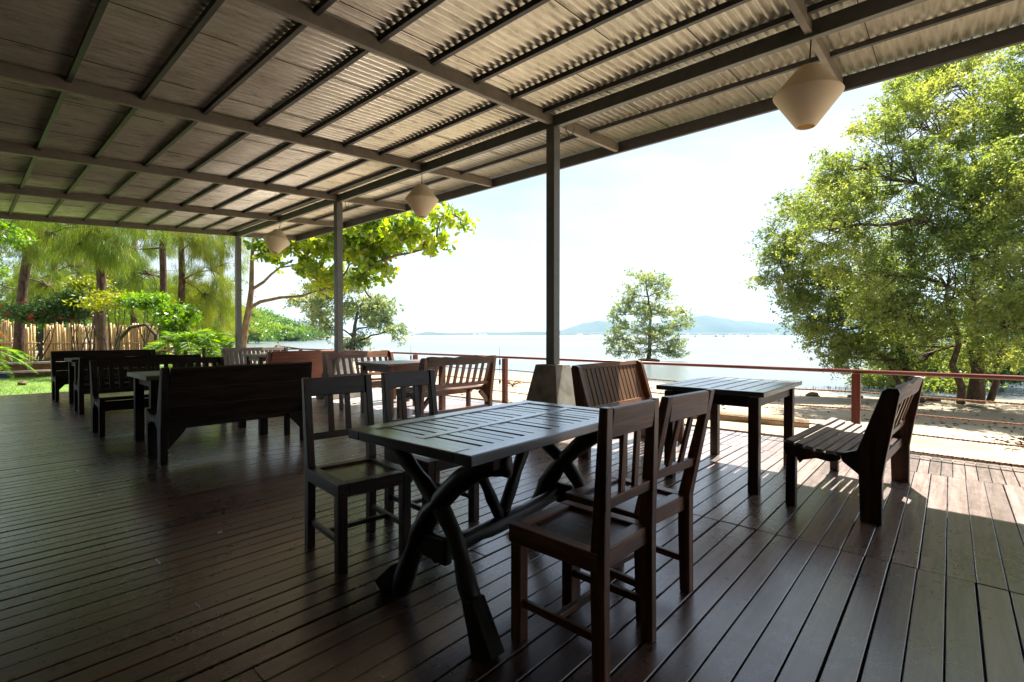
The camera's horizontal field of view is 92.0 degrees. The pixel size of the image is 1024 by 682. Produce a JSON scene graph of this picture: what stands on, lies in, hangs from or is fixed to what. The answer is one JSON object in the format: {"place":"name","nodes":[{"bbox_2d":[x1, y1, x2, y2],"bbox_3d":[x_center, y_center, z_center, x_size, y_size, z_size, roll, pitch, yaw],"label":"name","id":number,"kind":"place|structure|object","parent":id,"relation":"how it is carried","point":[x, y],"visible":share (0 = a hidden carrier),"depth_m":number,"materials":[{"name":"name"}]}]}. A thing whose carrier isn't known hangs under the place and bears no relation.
{"place":"outdoors","nodes":[
{"label":"outdoors","id":0,"kind":"place"},
{"bbox_2d":[0,376,68,395],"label":"lawn","id":1,"kind":"structure","parent":0,"point":[22,386],"depth_m":12.70,"materials":[{"name":"green plant"}]},
{"bbox_2d":[0,340,37,378],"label":"garden palm","id":2,"kind":"object","parent":1,"relation":"on","point":[12,355],"visible":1,"depth_m":13.06,"materials":[{"name":"green plant"}]},
{"bbox_2d":[17,381,26,384],"bbox_3d":[-12.892,1.116,13.003,0.180,0.145,0.192,1,1,42],"label":"coconut husk","id":3,"kind":"object","parent":1,"relation":"on","point":[22,383],"visible":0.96,"depth_m":12.96,"materials":[{"name":"brown plant"}]},
{"bbox_2d":[62,288,133,368],"bbox_3d":[-12.586,-0.235,15.398,2.022,2.863,1.758,0,1,-28],"label":"croton bush","id":4,"kind":"object","parent":1,"relation":"on","point":[107,298],"visible":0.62,"depth_m":15.32,"materials":[{"name":"yellow plant"}]},
{"bbox_2d":[111,289,175,348],"bbox_3d":[-11.509,-0.206,15.443,1.537,2.803,1.620,1,1,42],"label":"garden shrub","id":5,"kind":"object","parent":1,"relation":"on","point":[143,301],"visible":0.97,"depth_m":15.30,"materials":[{"name":"green plant"}]},
{"bbox_2d":[146,298,203,354],"bbox_3d":[-10.598,-0.083,15.520,1.699,2.556,1.601,1,1,42],"label":"garden shrub","id":6,"kind":"object","parent":1,"relation":"on","point":[175,318],"visible":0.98,"depth_m":15.33,"materials":[{"name":"green plant"}]},
{"bbox_2d":[144,328,221,366],"bbox_3d":[-8.427,0.459,12.720,1.612,1.622,2.047,0,1,20],"label":"garden palm","id":7,"kind":"object","parent":1,"relation":"on","point":[180,337],"visible":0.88,"depth_m":12.51,"materials":[{"name":"green plant"}]},
{"bbox_2d":[164,331,234,365],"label":"garden palm","id":8,"kind":"object","parent":1,"relation":"on","point":[218,337],"visible":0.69,"depth_m":12.81,"materials":[{"name":"green plant"}]},
{"bbox_2d":[8,349,211,377],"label":"garden soil","id":9,"kind":"structure","parent":0,"point":[58,350],"depth_m":25.07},
{"bbox_2d":[0,219,37,250],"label":"garden tree","id":10,"kind":"object","parent":9,"relation":"on","point":[10,238],"visible":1,"depth_m":15.18,"materials":[{"name":"green plant"}]},
{"bbox_2d":[0,361,66,378],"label":"steps","id":11,"kind":"structure","parent":9,"relation":"on","point":[43,368],"depth_m":15.88,"materials":[{"name":"brown tile"}]},
{"bbox_2d":[24,356,50,361],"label":"garden shrub","id":12,"kind":"object","parent":9,"relation":"on","point":[47,359],"visible":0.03,"depth_m":18.00,"materials":[{"name":"green plant"}]},
{"bbox_2d":[0,219,86,361],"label":"casuarina tree","id":13,"kind":"object","parent":9,"relation":"on","point":[23,281],"visible":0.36,"depth_m":21.39,"materials":[{"name":"green plant"}]},
{"bbox_2d":[0,297,90,359],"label":"hibiscus bush","id":14,"kind":"object","parent":9,"relation":"on","point":[22,312],"visible":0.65,"depth_m":18.51,"materials":[{"name":"green plant"}]},
{"bbox_2d":[0,254,91,349],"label":"leafy tree","id":15,"kind":"object","parent":9,"relation":"on","point":[39,325],"visible":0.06,"depth_m":43.62,"materials":[{"name":"green plant"}]},
{"bbox_2d":[28,287,116,350],"bbox_3d":[-16.813,-0.441,19.016,2.360,3.189,2.588,1,1,42],"label":"hibiscus bush","id":16,"kind":"object","parent":9,"relation":"on","point":[76,312],"visible":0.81,"depth_m":18.63,"materials":[{"name":"green plant"}]},
{"bbox_2d":[0,240,144,334],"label":"casuarina tree","id":17,"kind":"object","parent":9,"relation":"on","point":[80,269],"visible":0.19,"depth_m":26.35,"materials":[{"name":"green plant"}]},
{"bbox_2d":[0,246,155,347],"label":"casuarina tree","id":18,"kind":"object","parent":9,"relation":"on","point":[126,319],"visible":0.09,"depth_m":34.19,"materials":[{"name":"green plant"}]},
{"bbox_2d":[0,319,169,361],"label":"bamboo fence","id":19,"kind":"object","parent":9,"relation":"on","point":[64,342],"visible":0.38,"depth_m":21.89,"materials":[{"name":"beige wood"}]},
{"bbox_2d":[0,220,172,349],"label":"casuarina tree","id":20,"kind":"object","parent":9,"relation":"on","point":[103,248],"visible":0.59,"depth_m":17.21,"materials":[{"name":"green plant"}]},
{"bbox_2d":[53,273,124,349],"bbox_3d":[-16.204,-0.805,19.189,2.025,3.907,2.120,0,1,3],"label":"croton bush","id":21,"kind":"object","parent":9,"relation":"on","point":[84,283],"visible":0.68,"depth_m":18.78,"materials":[{"name":"yellow plant"}]},
{"bbox_2d":[79,228,207,353],"bbox_3d":[-17.273,-4.143,24.140,9.331,10.758,5.932,1,1,42],"label":"casuarina tree","id":22,"kind":"object","parent":9,"relation":"on","point":[163,277],"visible":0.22,"depth_m":24.80,"materials":[{"name":"green plant"}]},
{"bbox_2d":[60,229,234,346],"bbox_3d":[-22.376,-5.904,31.200,6.978,14.121,10.037,1,1,42],"label":"casuarina tree","id":23,"kind":"object","parent":9,"relation":"on","point":[132,319],"visible":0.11,"depth_m":30.66,"materials":[{"name":"green plant"}]},
{"bbox_2d":[161,231,258,354],"bbox_3d":[-14.473,-4.023,22.877,7.125,10.550,4.048,1,1,42],"label":"casuarina tree","id":24,"kind":"object","parent":9,"relation":"on","point":[200,293],"visible":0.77,"depth_m":21.59,"materials":[{"name":"green plant"}]},
{"bbox_2d":[92,335,325,341],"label":"headland","id":25,"kind":"structure","parent":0,"point":[280,340],"depth_m":182.37,"materials":[{"name":"green plant"}]},
{"bbox_2d":[106,305,331,341],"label":"headland forest","id":26,"kind":"object","parent":25,"relation":"on","point":[282,320],"visible":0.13,"depth_m":184.94,"materials":[{"name":"green plant"}]},
{"bbox_2d":[295,321,349,335],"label":"hill","id":27,"kind":"structure","parent":0,"point":[305,324],"depth_m":1232.37,"materials":[{"name":"green plant"}]},
{"bbox_2d":[0,44,1023,334],"label":"sky","id":28,"kind":"structure","parent":0,"point":[686,208],"materials":[{"name":"white"}]},
{"bbox_2d":[12,335,1023,467],"bbox_3d":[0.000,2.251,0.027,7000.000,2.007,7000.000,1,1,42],"label":"beach ground","id":29,"kind":"structure","parent":0,"point":[997,412],"depth_m":10.85,"materials":[{"name":"beige sand"}]},
{"bbox_2d":[0,247,29,345],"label":"leafy tree","id":30,"kind":"object","parent":29,"relation":"on","point":[1,268],"visible":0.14,"depth_m":42.92,"materials":[{"name":"green plant"}]},
{"bbox_2d":[36,255,159,348],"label":"leafy tree","id":31,"kind":"object","parent":29,"relation":"on","point":[84,291],"visible":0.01,"depth_m":44.99,"materials":[{"name":"green plant"}]},
{"bbox_2d":[72,277,213,352],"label":"leafy tree","id":32,"kind":"object","parent":29,"relation":"on","point":[121,318],"visible":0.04,"depth_m":41.33,"materials":[{"name":"green plant"}]},
{"bbox_2d":[149,279,255,338],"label":"leafy tree","id":33,"kind":"object","parent":29,"relation":"on","point":[216,315],"visible":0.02,"depth_m":44.34,"materials":[{"name":"green plant"}]},
{"bbox_2d":[148,241,261,352],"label":"casuarina tree","id":34,"kind":"object","parent":29,"relation":"on","point":[233,324],"visible":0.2,"depth_m":40.10,"materials":[{"name":"green plant"}]},
{"bbox_2d":[188,340,242,356],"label":"garden palm","id":35,"kind":"object","parent":29,"relation":"on","point":[230,345],"visible":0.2,"depth_m":14.70,"materials":[{"name":"green plant"}]},
{"bbox_2d":[225,308,284,342],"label":"lone mangrove","id":36,"kind":"object","parent":29,"relation":"on","point":[259,335],"visible":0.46,"depth_m":119.65,"materials":[{"name":"green plant"}]},
{"bbox_2d":[281,262,415,350],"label":"lone mangrove","id":37,"kind":"object","parent":29,"relation":"on","point":[369,312],"visible":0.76,"depth_m":54.63,"materials":[{"name":"green plant"}]},
{"bbox_2d":[242,201,479,347],"bbox_3d":[-6.214,-1.749,16.642,10.953,6.674,3.332,0,1,30],"label":"sea almond tree","id":38,"kind":"object","parent":29,"relation":"on","point":[365,245],"visible":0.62,"depth_m":15.91,"materials":[{"name":"green plant"}]},
{"bbox_2d":[508,380,524,385],"bbox_3d":[0.027,1.411,16.593,0.982,0.198,0.688,1,1,42],"label":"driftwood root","id":39,"kind":"object","parent":29,"relation":"on","point":[513,384],"visible":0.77,"depth_m":16.54,"materials":[{"name":"beige wood"}]},
{"bbox_2d":[156,345,1023,466],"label":"deck railing","id":40,"kind":"object","parent":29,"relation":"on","point":[856,392],"visible":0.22,"depth_m":5.51,"materials":[{"name":"red paint"}]},
{"bbox_2d":[378,387,1023,681],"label":"deck joists","id":41,"kind":"object","parent":29,"relation":"on","point":[944,653],"depth_m":2.33,"materials":[{"name":"black wood"}]},
{"bbox_2d":[0,388,1023,681],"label":"deck","id":42,"kind":"structure","parent":41,"relation":"on","point":[122,558],"depth_m":2.48,"materials":[{"name":"brown wood"}]},
{"bbox_2d":[50,349,155,401],"bbox_3d":[-7.903,0.635,9.685,0.676,0.900,1.620,1,1,42],"label":"plank bench","id":43,"kind":"object","parent":42,"relation":"on","point":[59,378],"visible":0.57,"depth_m":9.47,"materials":[{"name":"black wood"}]},
{"bbox_2d":[64,356,188,403],"bbox_3d":[-6.923,0.692,9.041,0.850,0.800,1.800,1,1,42],"label":"plank table","id":44,"kind":"object","parent":42,"relation":"on","point":[73,369],"visible":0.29,"depth_m":8.61,"materials":[{"name":"black wood"}]},
{"bbox_2d":[74,354,200,414],"bbox_3d":[-6.154,0.660,8.183,0.643,0.886,1.600,1,1,42],"label":"garden bench","id":45,"kind":"object","parent":42,"relation":"on","point":[81,386],"visible":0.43,"depth_m":7.66,"materials":[{"name":"black wood"}]},
{"bbox_2d":[89,357,223,437],"bbox_3d":[-4.551,0.681,6.531,0.634,0.883,1.500,1,1,42],"label":"garden bench","id":46,"kind":"object","parent":42,"relation":"on","point":[100,406],"visible":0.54,"depth_m":6.24,"materials":[{"name":"black wood"}]},
{"bbox_2d":[127,371,267,450],"bbox_3d":[-3.623,0.741,5.793,0.860,0.780,1.270,1,1,42],"label":"plank table","id":47,"kind":"object","parent":42,"relation":"on","point":[150,379],"visible":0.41,"depth_m":5.56,"materials":[{"name":"brown wood"}]},
{"bbox_2d":[146,362,311,463],"bbox_3d":[-2.945,0.688,5.250,0.676,0.900,1.420,1,1,42],"label":"plank bench","id":48,"kind":"object","parent":42,"relation":"on","point":[191,397],"visible":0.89,"depth_m":4.94,"materials":[{"name":"black wood"}]},
{"bbox_2d":[242,354,266,364],"bbox_3d":[-5.212,0.679,10.965,0.850,0.780,1.150,1,1,42],"label":"plank table","id":49,"kind":"object","parent":42,"relation":"on","point":[260,358],"visible":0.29,"depth_m":10.54,"materials":[{"name":"grey wood"}]},
{"bbox_2d":[221,347,287,364],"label":"garden bench","id":50,"kind":"object","parent":42,"relation":"on","point":[225,352],"visible":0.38,"depth_m":11.64,"materials":[{"name":"grey wood"}]},
{"bbox_2d":[265,350,333,377],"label":"plank bench","id":51,"kind":"object","parent":42,"relation":"on","point":[314,357],"visible":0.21,"depth_m":9.87,"materials":[{"name":"brown wood"}]},
{"bbox_2d":[302,374,411,574],"bbox_3d":[-0.879,0.689,2.780,0.420,0.955,0.516,-1,1,-42],"label":"wooden chair","id":52,"kind":"object","parent":42,"relation":"on","point":[371,473],"visible":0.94,"depth_m":2.77,"materials":[{"name":"brown wood"}]},
{"bbox_2d":[322,350,409,409],"bbox_3d":[-2.538,0.634,8.661,0.655,0.926,1.360,1,1,42],"label":"garden bench","id":53,"kind":"object","parent":42,"relation":"on","point":[327,357],"visible":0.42,"depth_m":8.59,"materials":[{"name":"brown wood"}]},
{"bbox_2d":[356,359,445,416],"bbox_3d":[-1.717,0.717,7.838,0.870,0.780,1.180,1,1,42],"label":"plank table","id":54,"kind":"object","parent":42,"relation":"on","point":[393,366],"visible":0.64,"depth_m":7.58,"materials":[{"name":"brown wood"}]},
{"bbox_2d":[381,369,478,521],"bbox_3d":[-0.534,0.684,3.221,0.516,0.955,0.420,1,1,44],"label":"wooden chair","id":55,"kind":"object","parent":42,"relation":"on","point":[432,468],"visible":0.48,"depth_m":3.22,"materials":[{"name":"brown wood"}]},
{"bbox_2d":[396,355,496,418],"bbox_3d":[-0.909,0.656,7.106,0.653,0.918,1.360,1,1,42],"label":"garden bench","id":56,"kind":"object","parent":42,"relation":"on","point":[485,389],"visible":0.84,"depth_m":7.00,"materials":[{"name":"brown wood"}]},
{"bbox_2d":[348,400,619,661],"bbox_3d":[-0.018,0.799,2.475,0.812,0.807,1.290,1,1,40],"label":"slatted table","id":57,"kind":"object","parent":42,"relation":"on","point":[482,445],"visible":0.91,"depth_m":2.18,"materials":[{"name":"brown wood"}]},
{"bbox_2d":[0,0,1023,405],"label":"pavilion","id":58,"kind":"structure","parent":42,"relation":"on","point":[296,120],"depth_m":5.28,"materials":[{"name":"brown paint"}]},
{"bbox_2d":[263,223,289,253],"bbox_3d":[-5.313,-2.366,11.198,0.563,0.778,0.563,15,-16,-36],"label":"pendant lamp","id":59,"kind":"object","parent":58,"relation":"hanging from","point":[276,241],"visible":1,"depth_m":11.02,"materials":[{"name":"fabric"}]},
{"bbox_2d":[405,174,438,217],"bbox_3d":[-1.433,-2.337,7.857,0.526,0.727,0.526,0,1,2],"label":"pendant lamp","id":60,"kind":"object","parent":58,"relation":"hanging from","point":[422,200],"visible":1,"depth_m":7.71,"materials":[{"name":"fabric"}]},
{"bbox_2d":[773,39,844,129],"bbox_3d":[2.575,-2.238,4.294,0.539,0.744,0.539,4,3,42],"label":"pendant lamp","id":61,"kind":"object","parent":58,"relation":"hanging from","point":[806,96],"visible":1,"depth_m":4.17,"materials":[{"name":"fabric"}]},
{"bbox_2d":[509,397,658,681],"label":"wooden chair","id":62,"kind":"object","parent":42,"relation":"on","point":[598,539],"visible":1,"depth_m":1.86,"materials":[{"name":"brown wood"}]},
{"bbox_2d":[571,360,683,464],"bbox_3d":[1.261,0.686,5.217,0.621,0.903,1.360,1,1,42],"label":"garden bench","id":63,"kind":"object","parent":42,"relation":"on","point":[606,384],"visible":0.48,"depth_m":5.30,"materials":[{"name":"brown wood"}]},
{"bbox_2d":[564,389,714,622],"bbox_3d":[0.584,0.695,2.293,0.420,0.955,0.537,-1,1,-43],"label":"wooden chair","id":64,"kind":"object","parent":42,"relation":"on","point":[678,408],"visible":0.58,"depth_m":2.23,"materials":[{"name":"brown wood"}]},
{"bbox_2d":[656,376,801,494],"bbox_3d":[1.940,0.758,4.359,0.840,0.780,1.240,1,1,42],"label":"slatted table","id":65,"kind":"object","parent":42,"relation":"on","point":[753,395],"visible":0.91,"depth_m":4.08,"materials":[{"name":"brown wood"}]},
{"bbox_2d":[784,376,923,525],"bbox_3d":[2.620,0.713,3.732,0.662,0.886,1.320,1,1,45],"label":"garden bench","id":66,"kind":"object","parent":42,"relation":"on","point":[865,453],"visible":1,"depth_m":3.41,"materials":[{"name":"brown wood"}]},
{"bbox_2d":[618,400,808,427],"bbox_3d":[3.266,1.440,10.088,4.809,0.402,0.371,0,1,30],"label":"driftwood log","id":67,"kind":"object","parent":29,"relation":"on","point":[763,416],"visible":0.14,"depth_m":9.16,"materials":[{"name":"beige wood"}]},
{"bbox_2d":[460,387,1021,466],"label":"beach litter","id":68,"kind":"object","parent":29,"relation":"on","point":[916,417],"visible":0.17,"depth_m":10.02,"materials":[{"name":"brown plant"}]},
{"bbox_2d":[805,392,819,396],"bbox_3d":[9.310,1.683,15.292,0.393,0.222,0.309,1,1,42],"label":"shore rock","id":69,"kind":"object","parent":29,"relation":"on","point":[815,394],"visible":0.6,"depth_m":15.22,"materials":[{"name":"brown stone"}]},
{"bbox_2d":[736,171,968,401],"bbox_3d":[10.555,-1.954,15.432,5.791,7.497,5.335,1,1,42],"label":"mangrove tree","id":70,"kind":"object","parent":29,"relation":"on","point":[797,301],"visible":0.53,"depth_m":15.15,"materials":[{"name":"green plant"}]},
{"bbox_2d":[831,366,903,388],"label":"beach bush","id":71,"kind":"object","parent":29,"relation":"on","point":[867,380],"visible":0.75,"depth_m":18.72,"materials":[{"name":"green plant"}]},
{"bbox_2d":[816,162,967,387],"bbox_3d":[14.530,-2.576,19.604,5.355,8.852,4.643,0,1,-22],"label":"mangrove tree","id":72,"kind":"object","parent":29,"relation":"on","point":[891,241],"visible":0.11,"depth_m":19.50,"materials":[{"name":"green plant"}]},
{"bbox_2d":[771,43,1023,404],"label":"mangrove tree","id":73,"kind":"object","parent":29,"relation":"on","point":[916,97],"visible":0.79,"depth_m":12.87,"materials":[{"name":"green plant"}]},
{"bbox_2d":[850,338,948,375],"bbox_3d":[18.552,0.654,22.281,6.518,2.048,5.986,1,1,42],"label":"beach bush","id":74,"kind":"object","parent":29,"relation":"on","point":[892,365],"visible":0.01,"depth_m":22.66,"materials":[{"name":"green plant"}]},
{"bbox_2d":[799,300,1022,371],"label":"beach bush","id":75,"kind":"object","parent":29,"relation":"on","point":[943,344],"visible":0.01,"depth_m":22.34,"materials":[{"name":"green plant"}]},
{"bbox_2d":[873,359,950,381],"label":"beach bush","id":76,"kind":"object","parent":29,"relation":"on","point":[935,370],"visible":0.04,"depth_m":18.89,"materials":[{"name":"green plant"}]},
{"bbox_2d":[823,338,1006,381],"bbox_3d":[18.163,0.368,21.249,8.199,2.636,7.115,0,1,30],"label":"beach bush","id":77,"kind":"object","parent":29,"relation":"on","point":[943,361],"visible":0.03,"depth_m":20.50,"materials":[{"name":"green plant"}]},
{"bbox_2d":[925,398,940,401],"bbox_3d":[12.473,1.770,14.626,0.393,0.194,0.330,1,1,42],"label":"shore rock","id":78,"kind":"object","parent":29,"relation":"on","point":[932,400],"visible":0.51,"depth_m":14.53,"materials":[{"name":"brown stone"}]},
{"bbox_2d":[869,131,1023,386],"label":"mangrove tree","id":79,"kind":"object","parent":29,"relation":"on","point":[962,270],"visible":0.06,"depth_m":19.65,"materials":[{"name":"green plant"}]},
{"bbox_2d":[922,362,1006,394],"bbox_3d":[13.731,1.165,15.721,2.490,1.083,2.472,0,1,-7],"label":"beach bush","id":80,"kind":"object","parent":29,"relation":"on","point":[939,383],"visible":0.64,"depth_m":15.51,"materials":[{"name":"green plant"}]},
{"bbox_2d":[921,43,1023,362],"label":"mangrove tree","id":81,"kind":"object","parent":29,"relation":"on","point":[1013,124],"visible":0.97,"depth_m":10.88,"materials":[{"name":"green plant"}]},
{"bbox_2d":[925,353,1023,386],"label":"beach bush","id":82,"kind":"object","parent":29,"relation":"on","point":[1011,373],"visible":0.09,"depth_m":17.59,"materials":[{"name":"green plant"}]},
{"bbox_2d":[983,435,1023,450],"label":"leaf litter","id":83,"kind":"object","parent":29,"relation":"on","point":[1020,443],"visible":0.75,"depth_m":7.83,"materials":[{"name":"beige plant"}]},
{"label":"garden shrub","id":84,"kind":"object","parent":29,"relation":"on","visible":0},
{"bbox_2d":[118,323,160,354],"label":"arched branch","id":85,"kind":"object","parent":84,"relation":"attached to","point":[127,330],"visible":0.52,"depth_m":15.96,"materials":[{"name":"brown plant"}]},
{"bbox_2d":[408,331,803,335],"bbox_3d":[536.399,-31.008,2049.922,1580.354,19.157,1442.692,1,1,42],"label":"island","id":86,"kind":"structure","parent":0,"point":[533,333],"depth_m":1966.04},
{"bbox_2d":[472,333,777,335],"bbox_3d":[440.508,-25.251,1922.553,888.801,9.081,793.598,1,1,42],"label":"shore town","id":87,"kind":"object","parent":86,"relation":"on","point":[581,334],"visible":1,"depth_m":1916.88},
{"bbox_2d":[227,335,1023,400],"bbox_3d":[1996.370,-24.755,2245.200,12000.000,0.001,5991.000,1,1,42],"label":"sea","id":88,"kind":"structure","parent":0,"point":[776,351],"depth_m":50.97,"materials":[{"name":"liquid"}]},
{"bbox_2d":[274,325,309,340],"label":"lone mangrove","id":89,"kind":"object","parent":88,"relation":"in","point":[291,333],"visible":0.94,"depth_m":159.00,"materials":[{"name":"green plant"}]},
{"bbox_2d":[639,358,659,361],"bbox_3d":[10.440,1.540,37.826,1.717,0.449,1.322,1,1,42],"label":"root mound","id":90,"kind":"object","parent":88,"relation":"in","point":[649,360],"visible":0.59,"depth_m":37.38,"materials":[{"name":"beige plant"}]},
{"bbox_2d":[600,266,699,359],"bbox_3d":[10.540,-2.017,37.542,6.364,7.489,5.766,1,1,42],"label":"lone mangrove","id":91,"kind":"object","parent":90,"relation":"on","point":[646,311],"visible":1,"depth_m":37.48,"materials":[{"name":"green plant"}]},
{"bbox_2d":[560,315,857,333],"bbox_3d":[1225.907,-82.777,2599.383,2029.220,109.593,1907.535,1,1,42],"label":"hills","id":92,"kind":"structure","parent":0,"point":[708,323],"depth_m":2378.28,"materials":[{"name":"blue"}]}
]}

